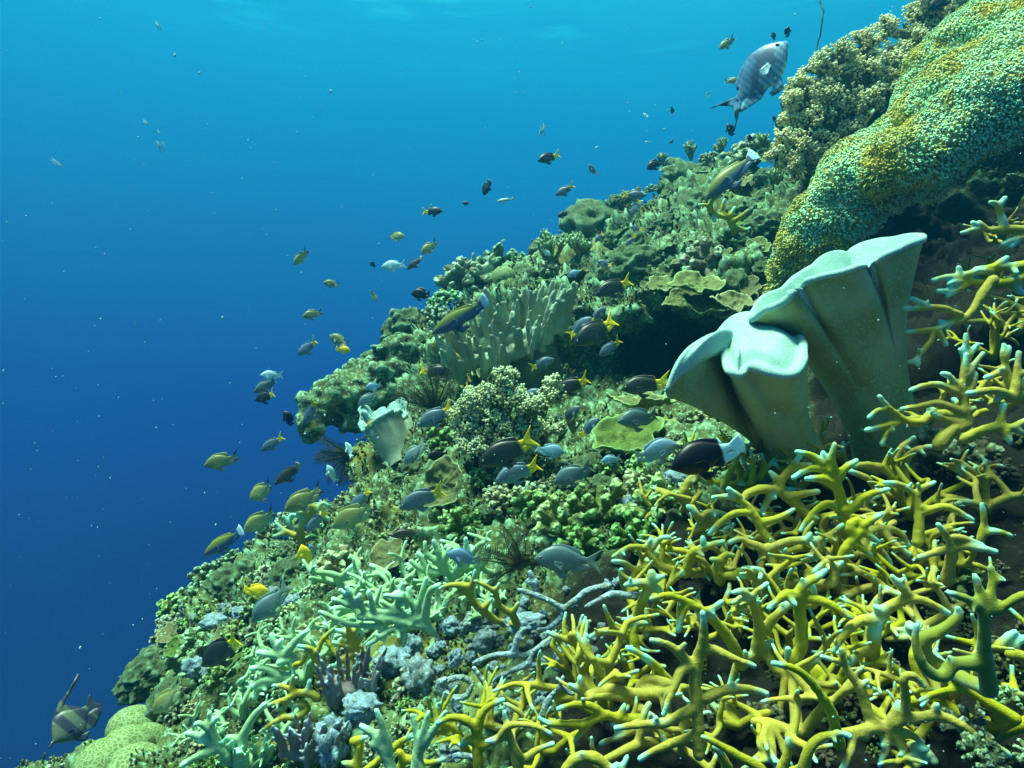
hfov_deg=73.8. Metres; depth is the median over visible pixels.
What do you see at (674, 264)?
plate coral
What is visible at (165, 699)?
fish
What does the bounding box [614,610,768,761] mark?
fire coral
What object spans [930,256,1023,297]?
fire coral
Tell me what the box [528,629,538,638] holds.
rubble bit
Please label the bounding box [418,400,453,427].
fish
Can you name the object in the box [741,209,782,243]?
coral clump
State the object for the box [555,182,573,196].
fish
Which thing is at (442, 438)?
knobbly coral
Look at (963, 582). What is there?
knobbly coral
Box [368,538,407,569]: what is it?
plate coral
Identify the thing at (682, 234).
plate coral
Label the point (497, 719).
rubble lump
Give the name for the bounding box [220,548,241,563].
knobbly coral
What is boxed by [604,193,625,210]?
coral clump
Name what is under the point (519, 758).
fire coral
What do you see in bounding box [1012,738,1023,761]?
knobbly coral
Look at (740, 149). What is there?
coral clump
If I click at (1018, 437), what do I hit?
knobbly coral
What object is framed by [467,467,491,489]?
coral clump
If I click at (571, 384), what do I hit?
fish
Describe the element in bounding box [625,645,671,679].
fire coral
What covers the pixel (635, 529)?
knobbly coral
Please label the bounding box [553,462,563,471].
coral clump
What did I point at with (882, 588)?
fire coral
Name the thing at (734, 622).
fire coral
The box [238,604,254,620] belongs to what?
knobbly coral
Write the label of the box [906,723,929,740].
knobbly coral
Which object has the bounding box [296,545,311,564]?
fish
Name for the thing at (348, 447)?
fish
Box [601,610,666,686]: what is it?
fire coral
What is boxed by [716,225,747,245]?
coral clump
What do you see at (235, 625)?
knobbly coral
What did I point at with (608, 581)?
rubble bit
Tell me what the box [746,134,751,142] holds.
fish
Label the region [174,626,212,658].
knobbly coral
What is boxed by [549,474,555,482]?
coral clump
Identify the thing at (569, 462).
coral clump
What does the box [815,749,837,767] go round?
knobbly coral
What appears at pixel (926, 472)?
knobbly coral
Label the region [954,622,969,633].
knobbly coral
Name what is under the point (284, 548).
knobbly coral
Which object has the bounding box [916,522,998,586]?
fire coral
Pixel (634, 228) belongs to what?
fish
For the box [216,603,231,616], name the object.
rubble lump
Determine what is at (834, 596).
knobbly coral
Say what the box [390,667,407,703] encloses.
knobbly coral
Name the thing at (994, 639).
knobbly coral
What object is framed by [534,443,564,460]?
fish
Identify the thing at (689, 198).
coral clump
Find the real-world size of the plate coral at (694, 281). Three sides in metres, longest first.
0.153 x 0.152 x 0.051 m
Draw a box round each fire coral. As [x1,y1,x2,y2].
[258,674,320,733]
[272,501,329,546]
[292,627,341,679]
[332,618,363,668]
[341,733,445,767]
[401,664,506,761]
[436,697,504,767]
[439,569,520,628]
[483,671,561,745]
[485,710,554,767]
[492,612,659,723]
[508,706,578,767]
[537,701,639,742]
[541,625,626,682]
[546,614,590,673]
[556,677,717,767]
[561,750,628,767]
[567,674,683,712]
[589,604,639,644]
[599,712,674,745]
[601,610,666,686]
[611,535,688,578]
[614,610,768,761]
[615,534,684,657]
[621,615,647,657]
[623,569,664,616]
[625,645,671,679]
[637,521,710,600]
[638,457,701,521]
[644,586,703,633]
[649,592,747,670]
[669,577,765,640]
[672,518,771,578]
[679,475,735,538]
[682,535,750,585]
[683,427,801,496]
[684,673,771,754]
[687,500,735,545]
[698,195,750,237]
[700,734,765,767]
[707,486,795,550]
[713,449,787,493]
[722,521,784,601]
[727,523,844,571]
[727,582,791,709]
[730,495,817,557]
[733,587,840,660]
[737,455,820,524]
[739,548,830,609]
[741,607,869,767]
[744,431,843,490]
[750,559,844,588]
[754,507,865,580]
[766,568,853,677]
[771,661,845,750]
[776,729,852,767]
[791,442,890,539]
[798,598,893,700]
[802,462,896,513]
[808,564,923,638]
[810,500,900,621]
[819,414,921,479]
[819,647,1011,767]
[825,488,909,560]
[825,594,920,711]
[831,574,951,668]
[835,512,882,577]
[848,436,932,503]
[851,622,1014,705]
[852,538,939,589]
[858,524,911,564]
[863,567,1001,641]
[864,394,953,446]
[867,448,986,520]
[871,681,947,767]
[872,608,1023,742]
[882,480,974,547]
[884,522,1005,587]
[898,379,988,427]
[899,351,985,450]
[902,275,999,366]
[911,564,1023,698]
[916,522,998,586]
[918,410,939,432]
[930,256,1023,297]
[935,449,1023,527]
[937,307,1022,360]
[955,289,1023,345]
[957,254,1013,279]
[957,358,1023,411]
[958,333,979,382]
[959,402,1023,443]
[960,196,1023,248]
[963,207,1023,247]
[965,351,1023,402]
[976,502,1012,543]
[983,343,1012,389]
[993,629,1023,661]
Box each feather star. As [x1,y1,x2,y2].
[312,433,356,486]
[390,364,460,413]
[471,524,544,594]
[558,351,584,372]
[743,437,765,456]
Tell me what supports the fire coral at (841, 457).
on the reef slope
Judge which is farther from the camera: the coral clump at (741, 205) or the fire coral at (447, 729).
the coral clump at (741, 205)
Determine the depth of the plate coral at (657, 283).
2.29 m
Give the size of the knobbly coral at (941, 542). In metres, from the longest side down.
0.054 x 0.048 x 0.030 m
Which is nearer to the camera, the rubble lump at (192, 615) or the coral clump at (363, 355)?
the rubble lump at (192, 615)
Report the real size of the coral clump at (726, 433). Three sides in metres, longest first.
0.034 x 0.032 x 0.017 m
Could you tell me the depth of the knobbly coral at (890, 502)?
1.06 m
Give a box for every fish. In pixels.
[48,674,101,748]
[153,673,190,713]
[201,629,242,667]
[204,447,242,471]
[204,525,244,555]
[243,503,281,531]
[244,583,268,598]
[249,479,275,501]
[251,578,293,622]
[254,377,276,392]
[255,388,274,403]
[260,370,282,380]
[261,432,284,450]
[274,462,300,484]
[282,411,294,425]
[284,477,330,512]
[294,247,309,264]
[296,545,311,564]
[298,335,316,354]
[302,307,323,319]
[303,397,317,424]
[306,507,328,532]
[308,544,314,555]
[323,279,338,287]
[325,465,337,482]
[329,333,349,345]
[332,492,381,531]
[336,345,349,354]
[345,442,352,459]
[351,486,372,506]
[358,388,378,405]
[365,382,381,390]
[367,417,374,428]
[369,290,377,301]
[382,259,405,272]
[389,232,404,241]
[390,528,420,540]
[399,480,448,511]
[404,438,427,464]
[407,256,422,269]
[411,287,429,300]
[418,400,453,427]
[419,364,452,380]
[421,237,440,253]
[422,207,442,216]
[427,449,447,460]
[432,292,489,334]
[447,547,480,566]
[479,427,540,468]
[482,179,490,194]
[495,455,543,485]
[496,197,513,202]
[524,388,541,397]
[530,357,554,372]
[533,270,539,279]
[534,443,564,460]
[534,544,600,578]
[538,150,560,164]
[542,248,550,255]
[553,459,595,487]
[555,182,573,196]
[558,210,567,217]
[558,430,568,440]
[559,371,591,396]
[564,406,580,421]
[565,317,591,340]
[566,270,579,277]
[573,310,619,346]
[578,418,598,437]
[588,164,597,176]
[591,307,605,320]
[595,231,604,241]
[595,273,634,298]
[597,259,612,267]
[599,336,623,355]
[601,454,621,465]
[618,406,657,431]
[621,371,668,398]
[622,190,644,201]
[626,235,634,245]
[630,199,642,215]
[630,225,642,231]
[632,438,678,464]
[647,157,661,170]
[671,433,745,479]
[705,149,760,200]
[711,41,787,127]
[719,31,737,49]
[723,77,736,84]
[725,124,735,136]
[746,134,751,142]
[784,26,790,37]
[928,0,951,11]
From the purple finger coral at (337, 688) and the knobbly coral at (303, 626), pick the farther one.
the knobbly coral at (303, 626)
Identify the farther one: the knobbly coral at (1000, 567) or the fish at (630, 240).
the fish at (630, 240)
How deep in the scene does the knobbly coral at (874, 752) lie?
0.66 m
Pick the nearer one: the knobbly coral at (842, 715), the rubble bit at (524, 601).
the knobbly coral at (842, 715)
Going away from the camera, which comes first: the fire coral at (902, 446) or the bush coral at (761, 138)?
the fire coral at (902, 446)
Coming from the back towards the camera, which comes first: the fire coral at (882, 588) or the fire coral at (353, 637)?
the fire coral at (353, 637)
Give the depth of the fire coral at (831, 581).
0.87 m
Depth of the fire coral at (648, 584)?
0.94 m
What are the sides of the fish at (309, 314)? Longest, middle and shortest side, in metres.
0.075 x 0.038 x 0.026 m
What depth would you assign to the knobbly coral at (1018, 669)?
0.71 m
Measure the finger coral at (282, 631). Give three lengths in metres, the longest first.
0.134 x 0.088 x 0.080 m
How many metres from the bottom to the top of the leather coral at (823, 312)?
0.451 m
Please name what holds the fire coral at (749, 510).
on the fire coral at (824, 519)
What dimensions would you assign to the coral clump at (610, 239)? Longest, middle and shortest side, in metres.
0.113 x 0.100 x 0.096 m
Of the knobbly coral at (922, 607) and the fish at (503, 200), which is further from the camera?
the fish at (503, 200)
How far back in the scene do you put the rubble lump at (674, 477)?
1.28 m
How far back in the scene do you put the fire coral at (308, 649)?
1.10 m
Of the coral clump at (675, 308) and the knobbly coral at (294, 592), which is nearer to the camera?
the knobbly coral at (294, 592)
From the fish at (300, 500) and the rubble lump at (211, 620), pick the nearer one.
the rubble lump at (211, 620)
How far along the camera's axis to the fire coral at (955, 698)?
0.70 m
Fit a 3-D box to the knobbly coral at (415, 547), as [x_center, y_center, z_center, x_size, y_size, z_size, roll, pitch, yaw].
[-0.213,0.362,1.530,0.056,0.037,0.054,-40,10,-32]
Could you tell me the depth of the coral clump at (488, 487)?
1.55 m
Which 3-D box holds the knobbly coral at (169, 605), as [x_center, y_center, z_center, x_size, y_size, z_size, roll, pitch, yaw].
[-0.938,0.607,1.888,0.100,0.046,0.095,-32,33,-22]
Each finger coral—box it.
[167,703,229,751]
[179,711,232,767]
[218,735,275,767]
[220,677,264,719]
[226,701,267,750]
[230,646,271,706]
[244,617,288,679]
[249,629,309,699]
[251,690,298,767]
[267,616,341,689]
[272,712,349,767]
[299,605,344,655]
[302,547,361,605]
[314,643,387,710]
[318,576,440,647]
[322,571,383,637]
[354,561,394,608]
[359,708,396,767]
[360,540,452,599]
[363,586,444,643]
[401,564,472,623]
[409,537,500,582]
[410,710,447,767]
[434,537,459,566]
[440,530,511,593]
[452,571,506,620]
[460,253,495,287]
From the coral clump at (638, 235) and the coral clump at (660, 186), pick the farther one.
the coral clump at (660, 186)
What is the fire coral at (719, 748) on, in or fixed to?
on the reef slope
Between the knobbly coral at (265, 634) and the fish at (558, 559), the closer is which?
the fish at (558, 559)
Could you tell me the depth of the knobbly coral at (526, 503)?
1.38 m
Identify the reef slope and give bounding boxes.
[19,0,1023,767]
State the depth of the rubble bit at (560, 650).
0.99 m
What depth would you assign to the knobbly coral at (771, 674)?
0.82 m
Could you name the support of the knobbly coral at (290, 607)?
on the reef slope
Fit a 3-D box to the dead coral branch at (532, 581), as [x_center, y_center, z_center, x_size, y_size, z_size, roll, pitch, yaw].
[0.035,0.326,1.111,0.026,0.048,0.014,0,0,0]
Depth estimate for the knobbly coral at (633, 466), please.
1.40 m
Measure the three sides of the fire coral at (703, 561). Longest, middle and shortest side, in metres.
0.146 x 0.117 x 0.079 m
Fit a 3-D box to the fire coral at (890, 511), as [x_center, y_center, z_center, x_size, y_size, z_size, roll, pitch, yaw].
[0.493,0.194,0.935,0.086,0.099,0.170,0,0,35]
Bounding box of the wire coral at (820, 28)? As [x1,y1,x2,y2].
[811,0,823,76]
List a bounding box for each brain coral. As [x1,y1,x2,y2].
[72,704,164,767]
[490,266,514,283]
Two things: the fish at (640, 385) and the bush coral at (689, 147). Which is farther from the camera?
the bush coral at (689, 147)
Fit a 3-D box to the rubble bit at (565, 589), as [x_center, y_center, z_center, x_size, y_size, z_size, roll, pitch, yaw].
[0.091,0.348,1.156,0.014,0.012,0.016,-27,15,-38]
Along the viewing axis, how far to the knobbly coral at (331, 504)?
1.92 m
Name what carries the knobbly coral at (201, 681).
on the reef slope
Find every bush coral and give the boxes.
[171,617,184,630]
[194,643,205,653]
[244,595,257,604]
[262,547,278,560]
[535,229,566,260]
[564,231,592,259]
[564,414,582,433]
[619,190,630,201]
[655,152,668,165]
[683,140,696,160]
[712,137,728,153]
[756,133,769,146]
[765,167,784,189]
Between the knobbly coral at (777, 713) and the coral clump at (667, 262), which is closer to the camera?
the knobbly coral at (777, 713)
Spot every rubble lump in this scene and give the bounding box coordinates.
[181,656,201,681]
[190,613,199,625]
[198,612,230,630]
[199,667,212,677]
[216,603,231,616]
[231,605,246,620]
[267,585,279,592]
[283,593,299,606]
[311,712,352,767]
[342,689,383,725]
[372,644,410,678]
[402,652,434,695]
[403,633,422,655]
[437,615,459,636]
[438,742,471,762]
[448,648,464,669]
[460,611,499,632]
[472,627,494,655]
[485,706,501,730]
[503,611,546,635]
[617,494,635,504]
[657,547,678,558]
[663,470,688,484]
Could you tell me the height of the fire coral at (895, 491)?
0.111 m
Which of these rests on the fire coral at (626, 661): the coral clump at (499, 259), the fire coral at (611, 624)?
the fire coral at (611, 624)
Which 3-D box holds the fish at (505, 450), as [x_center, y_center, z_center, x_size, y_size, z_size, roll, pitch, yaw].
[-0.007,0.135,1.350,0.127,0.061,0.032,-27,0,-1]
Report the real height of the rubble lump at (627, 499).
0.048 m
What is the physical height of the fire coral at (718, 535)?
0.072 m
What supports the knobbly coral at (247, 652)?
on the reef slope
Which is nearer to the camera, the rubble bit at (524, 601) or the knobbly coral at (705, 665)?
the knobbly coral at (705, 665)
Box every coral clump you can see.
[357,349,371,358]
[379,306,427,341]
[386,472,398,483]
[397,458,419,474]
[398,472,408,483]
[408,479,416,491]
[421,303,445,324]
[426,288,459,307]
[427,503,457,523]
[433,256,490,292]
[459,503,474,514]
[460,454,478,469]
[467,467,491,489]
[475,503,493,523]
[476,242,525,273]
[478,454,492,473]
[482,482,501,498]
[489,471,497,480]
[496,466,503,473]
[511,255,524,260]
[512,481,545,497]
[513,262,534,277]
[519,474,532,484]
[528,238,539,255]
[529,277,543,286]
[534,477,548,488]
[537,455,552,466]
[539,259,558,275]
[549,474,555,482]
[551,491,563,501]
[553,233,567,241]
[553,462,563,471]
[558,198,613,236]
[559,477,585,493]
[563,459,573,466]
[564,268,575,279]
[567,254,578,268]
[571,294,583,318]
[574,451,602,480]
[582,272,596,281]
[583,440,609,457]
[584,473,612,498]
[597,242,661,284]
[601,231,620,249]
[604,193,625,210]
[610,451,629,459]
[617,227,648,245]
[630,186,646,202]
[643,271,659,281]
[644,184,656,192]
[644,199,657,206]
[650,228,665,235]
[652,211,674,234]
[656,180,667,194]
[656,246,668,260]
[658,192,669,199]
[662,158,699,181]
[664,256,675,271]
[664,431,682,441]
[665,157,675,165]
[668,183,720,212]
[672,306,681,311]
[673,414,688,423]
[678,236,724,276]
[685,409,712,423]
[691,166,708,173]
[698,151,718,165]
[712,460,731,473]
[715,429,730,437]
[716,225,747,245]
[718,268,748,293]
[720,133,771,166]
[721,183,742,194]
[724,196,757,220]
[736,172,750,179]
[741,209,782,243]
[749,241,764,251]
[750,259,766,277]
[752,167,770,185]
[752,186,773,202]
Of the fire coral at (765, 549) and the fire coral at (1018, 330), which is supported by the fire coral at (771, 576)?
the fire coral at (765, 549)
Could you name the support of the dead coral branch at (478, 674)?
on the reef slope
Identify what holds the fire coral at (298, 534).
on the reef slope
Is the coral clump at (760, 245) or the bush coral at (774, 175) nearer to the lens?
the coral clump at (760, 245)
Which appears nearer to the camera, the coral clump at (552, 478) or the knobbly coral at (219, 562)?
the coral clump at (552, 478)
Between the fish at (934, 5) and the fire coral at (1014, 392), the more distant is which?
the fish at (934, 5)
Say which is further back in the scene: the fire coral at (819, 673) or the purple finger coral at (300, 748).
the purple finger coral at (300, 748)
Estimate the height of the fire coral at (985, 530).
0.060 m
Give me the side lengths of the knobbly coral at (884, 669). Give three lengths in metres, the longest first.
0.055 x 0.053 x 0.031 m
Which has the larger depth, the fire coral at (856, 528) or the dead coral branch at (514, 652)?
the dead coral branch at (514, 652)
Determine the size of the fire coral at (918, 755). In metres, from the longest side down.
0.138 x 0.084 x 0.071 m
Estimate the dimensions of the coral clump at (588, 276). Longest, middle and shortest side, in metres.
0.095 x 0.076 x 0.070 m
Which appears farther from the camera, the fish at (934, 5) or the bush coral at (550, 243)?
the bush coral at (550, 243)
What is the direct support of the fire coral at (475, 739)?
on the reef slope
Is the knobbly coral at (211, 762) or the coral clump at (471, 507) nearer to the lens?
the knobbly coral at (211, 762)
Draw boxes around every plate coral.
[155,621,179,642]
[163,635,180,656]
[211,624,228,641]
[220,653,242,670]
[234,553,243,561]
[292,502,316,523]
[352,582,378,606]
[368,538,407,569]
[384,521,400,534]
[404,524,419,541]
[423,455,461,508]
[527,251,536,265]
[558,266,587,278]
[591,413,664,452]
[606,215,642,233]
[606,391,675,409]
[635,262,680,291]
[647,275,677,290]
[657,244,676,250]
[662,288,703,307]
[667,255,688,269]
[667,269,725,293]
[672,228,692,238]
[681,291,731,314]
[694,165,713,171]
[707,247,732,256]
[710,290,755,312]
[715,284,739,318]
[726,174,752,190]
[737,275,761,295]
[745,236,772,252]
[746,142,775,161]
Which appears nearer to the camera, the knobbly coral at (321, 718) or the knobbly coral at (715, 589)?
the knobbly coral at (715, 589)
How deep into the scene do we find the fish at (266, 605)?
1.25 m
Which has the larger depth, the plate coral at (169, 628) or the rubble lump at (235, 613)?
the plate coral at (169, 628)
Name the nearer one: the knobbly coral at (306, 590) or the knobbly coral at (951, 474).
the knobbly coral at (951, 474)
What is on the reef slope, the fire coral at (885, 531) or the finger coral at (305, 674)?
the finger coral at (305, 674)
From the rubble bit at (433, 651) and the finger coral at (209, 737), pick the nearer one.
the finger coral at (209, 737)
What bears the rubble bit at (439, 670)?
on the reef slope
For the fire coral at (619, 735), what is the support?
on the reef slope
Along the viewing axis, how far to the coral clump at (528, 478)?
1.57 m
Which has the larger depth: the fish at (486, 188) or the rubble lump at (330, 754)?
the fish at (486, 188)
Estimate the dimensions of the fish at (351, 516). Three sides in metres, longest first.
0.121 x 0.060 x 0.028 m
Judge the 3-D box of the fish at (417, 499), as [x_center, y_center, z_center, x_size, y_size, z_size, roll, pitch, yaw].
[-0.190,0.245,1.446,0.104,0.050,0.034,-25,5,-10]
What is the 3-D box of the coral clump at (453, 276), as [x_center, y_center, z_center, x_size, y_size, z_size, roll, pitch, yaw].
[-0.191,-0.446,2.809,0.276,0.148,0.252,-21,31,-20]
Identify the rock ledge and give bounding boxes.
[294,332,419,443]
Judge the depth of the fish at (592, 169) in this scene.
2.60 m
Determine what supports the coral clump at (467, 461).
on the reef slope
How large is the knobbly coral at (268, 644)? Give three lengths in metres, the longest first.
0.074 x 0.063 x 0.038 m
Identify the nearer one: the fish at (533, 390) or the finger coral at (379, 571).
the finger coral at (379, 571)
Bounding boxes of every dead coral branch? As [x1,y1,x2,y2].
[435,674,474,702]
[446,722,460,749]
[447,752,472,759]
[471,666,499,707]
[472,627,550,664]
[492,639,564,683]
[517,582,611,631]
[525,570,540,598]
[539,675,574,717]
[584,590,639,608]
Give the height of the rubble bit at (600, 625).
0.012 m
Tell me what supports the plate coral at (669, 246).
on the reef slope
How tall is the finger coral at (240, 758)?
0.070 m
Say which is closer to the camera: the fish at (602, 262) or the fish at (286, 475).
the fish at (286, 475)
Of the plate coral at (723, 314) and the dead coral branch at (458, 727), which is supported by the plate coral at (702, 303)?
the plate coral at (723, 314)
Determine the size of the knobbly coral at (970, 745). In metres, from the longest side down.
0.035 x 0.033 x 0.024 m
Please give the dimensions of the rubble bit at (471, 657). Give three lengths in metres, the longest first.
0.022 x 0.022 x 0.018 m
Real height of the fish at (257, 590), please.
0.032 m
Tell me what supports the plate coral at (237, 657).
on the reef slope
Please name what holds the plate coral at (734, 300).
on the reef slope
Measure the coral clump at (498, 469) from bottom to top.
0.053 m
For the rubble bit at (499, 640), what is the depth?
1.08 m
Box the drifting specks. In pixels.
[1,2,1022,767]
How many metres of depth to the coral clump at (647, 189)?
3.10 m
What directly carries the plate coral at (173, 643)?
on the reef slope
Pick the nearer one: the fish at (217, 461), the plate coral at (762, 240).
the fish at (217, 461)
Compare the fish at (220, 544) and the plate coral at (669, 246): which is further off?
the plate coral at (669, 246)
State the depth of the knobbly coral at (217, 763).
1.12 m
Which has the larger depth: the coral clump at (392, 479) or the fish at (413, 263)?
the fish at (413, 263)
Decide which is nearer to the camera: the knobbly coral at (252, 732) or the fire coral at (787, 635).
the fire coral at (787, 635)
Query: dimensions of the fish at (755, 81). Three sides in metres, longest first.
0.226 x 0.137 x 0.060 m
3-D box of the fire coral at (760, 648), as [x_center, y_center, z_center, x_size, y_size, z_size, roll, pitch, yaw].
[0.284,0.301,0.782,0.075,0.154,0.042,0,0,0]
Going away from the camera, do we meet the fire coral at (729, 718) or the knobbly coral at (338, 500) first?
the fire coral at (729, 718)
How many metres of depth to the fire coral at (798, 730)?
0.69 m
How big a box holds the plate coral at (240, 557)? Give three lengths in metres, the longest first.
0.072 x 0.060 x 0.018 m
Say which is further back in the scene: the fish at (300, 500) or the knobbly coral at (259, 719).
the fish at (300, 500)
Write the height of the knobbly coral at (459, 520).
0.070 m
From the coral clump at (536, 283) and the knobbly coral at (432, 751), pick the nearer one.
the knobbly coral at (432, 751)
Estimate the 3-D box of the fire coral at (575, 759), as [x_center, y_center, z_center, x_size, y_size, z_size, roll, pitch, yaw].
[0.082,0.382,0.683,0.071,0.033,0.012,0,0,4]
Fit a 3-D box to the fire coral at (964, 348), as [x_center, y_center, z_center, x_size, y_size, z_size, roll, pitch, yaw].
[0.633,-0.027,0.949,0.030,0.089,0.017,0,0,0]
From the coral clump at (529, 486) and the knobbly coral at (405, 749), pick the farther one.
the coral clump at (529, 486)
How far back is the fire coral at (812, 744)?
0.59 m
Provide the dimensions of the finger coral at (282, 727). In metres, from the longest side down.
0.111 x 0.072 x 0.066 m
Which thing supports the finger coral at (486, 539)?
on the reef slope
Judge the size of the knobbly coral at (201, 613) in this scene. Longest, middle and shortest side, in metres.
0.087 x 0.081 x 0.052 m
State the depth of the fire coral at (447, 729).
0.81 m
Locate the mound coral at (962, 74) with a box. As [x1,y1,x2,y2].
[762,0,1023,292]
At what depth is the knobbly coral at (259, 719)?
1.23 m
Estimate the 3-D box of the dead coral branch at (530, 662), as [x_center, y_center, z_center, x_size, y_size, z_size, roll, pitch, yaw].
[0.031,0.389,0.959,0.125,0.068,0.011,0,0,0]
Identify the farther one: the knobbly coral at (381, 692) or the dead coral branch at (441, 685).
the knobbly coral at (381, 692)
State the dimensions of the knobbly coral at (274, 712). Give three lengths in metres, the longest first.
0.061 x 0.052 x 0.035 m
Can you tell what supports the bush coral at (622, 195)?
on the reef slope
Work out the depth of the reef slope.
1.52 m
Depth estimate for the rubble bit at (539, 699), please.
0.89 m
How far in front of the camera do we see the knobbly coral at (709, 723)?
0.76 m
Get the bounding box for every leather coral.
[358,397,412,465]
[430,280,578,394]
[664,311,827,484]
[748,233,928,480]
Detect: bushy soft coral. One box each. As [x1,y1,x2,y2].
[447,366,568,470]
[763,24,906,173]
[873,0,969,56]
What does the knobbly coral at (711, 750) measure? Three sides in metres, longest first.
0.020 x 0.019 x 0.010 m
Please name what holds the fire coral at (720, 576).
on the reef slope
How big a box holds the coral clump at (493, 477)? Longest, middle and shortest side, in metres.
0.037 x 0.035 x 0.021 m
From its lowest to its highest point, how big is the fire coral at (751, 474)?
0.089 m
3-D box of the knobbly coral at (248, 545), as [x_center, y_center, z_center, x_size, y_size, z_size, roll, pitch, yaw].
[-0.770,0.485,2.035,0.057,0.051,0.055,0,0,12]
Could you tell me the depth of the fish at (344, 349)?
2.10 m
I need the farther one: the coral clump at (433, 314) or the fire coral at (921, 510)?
the coral clump at (433, 314)
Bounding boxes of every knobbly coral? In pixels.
[46,757,65,767]
[111,643,170,705]
[144,675,196,724]
[149,630,165,645]
[155,590,187,617]
[155,612,179,630]
[159,641,168,653]
[159,650,199,683]
[160,704,183,723]
[168,762,179,767]
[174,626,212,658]
[175,740,192,754]
[177,582,200,605]
[179,619,186,630]
[180,700,197,713]
[186,562,217,589]
[187,739,205,755]
[189,758,206,767]
[192,598,217,626]
[198,676,212,687]
[201,555,256,602]
[202,659,236,694]
[203,755,218,767]
[211,558,225,568]
[215,761,232,767]
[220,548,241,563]
[220,619,244,639]
[222,601,240,613]
[233,720,245,733]
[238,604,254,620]
[238,622,265,644]
[240,646,255,662]
[244,699,263,723]
[245,539,255,548]
[248,565,271,582]
[248,730,258,740]
[252,523,273,541]
[253,621,283,646]
[258,637,279,649]
[259,709,286,736]
[263,745,284,764]
[264,553,304,587]
[265,617,278,627]
[266,542,279,550]
[271,512,294,537]
[271,684,305,710]
[277,540,298,558]
[280,601,297,618]
[281,761,316,767]
[283,623,289,629]
[287,590,301,597]
[289,532,306,543]
[295,617,321,630]
[298,584,315,598]
[305,523,324,544]
[310,544,362,591]
[318,713,325,721]
[322,501,340,524]
[330,640,348,656]
[334,491,347,506]
[346,495,355,504]
[357,498,392,526]
[357,676,393,698]
[362,754,370,766]
[363,738,377,760]
[371,529,390,543]
[372,714,386,728]
[384,557,404,578]
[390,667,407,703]
[390,722,408,737]
[393,740,408,762]
[397,697,412,713]
[400,522,412,528]
[404,550,423,577]
[409,539,421,555]
[425,744,439,759]
[426,426,455,448]
[428,531,470,554]
[437,505,482,541]
[483,484,519,515]
[507,489,550,521]
[531,494,584,536]
[556,524,602,557]
[566,481,636,539]
[594,453,626,477]
[604,509,658,555]
[608,469,651,498]
[620,471,695,519]
[624,450,647,472]
[665,437,695,461]
[689,707,722,739]
[701,577,744,595]
[702,658,707,670]
[705,742,714,753]
[739,597,772,627]
[740,628,752,638]
[740,697,785,738]
[765,669,778,682]
[773,608,792,619]
[783,545,817,579]
[808,695,856,730]
[812,520,837,544]
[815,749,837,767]
[825,591,855,618]
[841,694,860,712]
[856,718,877,739]
[865,743,880,757]
[871,651,900,690]
[873,584,896,611]
[873,702,890,714]
[877,492,905,508]
[883,634,908,652]
[885,544,897,559]
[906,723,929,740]
[910,427,1004,466]
[915,464,943,481]
[915,594,929,613]
[923,612,936,619]
[924,524,960,546]
[935,515,961,527]
[936,567,987,596]
[940,703,994,739]
[945,468,967,482]
[949,597,974,618]
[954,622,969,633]
[956,731,1001,762]
[962,623,973,637]
[970,635,1004,658]
[975,698,997,722]
[975,747,1011,767]
[987,453,1022,485]
[992,559,1010,573]
[995,657,1020,684]
[995,684,1023,709]
[1000,743,1021,765]
[1003,426,1023,446]
[1005,663,1023,691]
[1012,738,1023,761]
[1015,617,1023,634]
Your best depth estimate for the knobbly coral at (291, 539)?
1.89 m
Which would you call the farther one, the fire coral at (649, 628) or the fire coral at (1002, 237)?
the fire coral at (1002, 237)
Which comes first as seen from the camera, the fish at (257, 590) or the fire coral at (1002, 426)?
the fire coral at (1002, 426)
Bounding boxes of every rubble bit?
[425,643,439,657]
[434,664,445,677]
[436,640,446,653]
[448,681,460,693]
[451,702,462,713]
[458,621,468,636]
[464,651,477,663]
[467,643,473,650]
[488,629,496,634]
[488,660,499,672]
[493,634,504,648]
[517,607,525,612]
[519,595,529,610]
[526,639,534,649]
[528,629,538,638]
[529,667,544,675]
[534,695,544,705]
[536,690,549,697]
[539,609,547,618]
[539,631,549,639]
[553,647,562,657]
[562,585,569,593]
[591,645,597,653]
[597,622,605,628]
[602,578,614,591]
[612,576,619,587]
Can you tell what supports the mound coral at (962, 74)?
on the reef slope
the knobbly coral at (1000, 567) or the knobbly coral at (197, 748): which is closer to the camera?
the knobbly coral at (1000, 567)
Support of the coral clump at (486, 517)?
on the reef slope
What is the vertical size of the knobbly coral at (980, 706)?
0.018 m
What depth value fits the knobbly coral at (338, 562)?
1.57 m
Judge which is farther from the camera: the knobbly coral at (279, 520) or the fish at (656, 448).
the knobbly coral at (279, 520)
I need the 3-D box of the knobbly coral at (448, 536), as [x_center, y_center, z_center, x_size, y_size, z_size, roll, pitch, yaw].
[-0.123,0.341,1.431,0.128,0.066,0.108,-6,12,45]
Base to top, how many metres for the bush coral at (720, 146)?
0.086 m
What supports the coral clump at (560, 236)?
on the reef slope
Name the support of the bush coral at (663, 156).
on the plate coral
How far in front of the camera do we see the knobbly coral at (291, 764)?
1.01 m

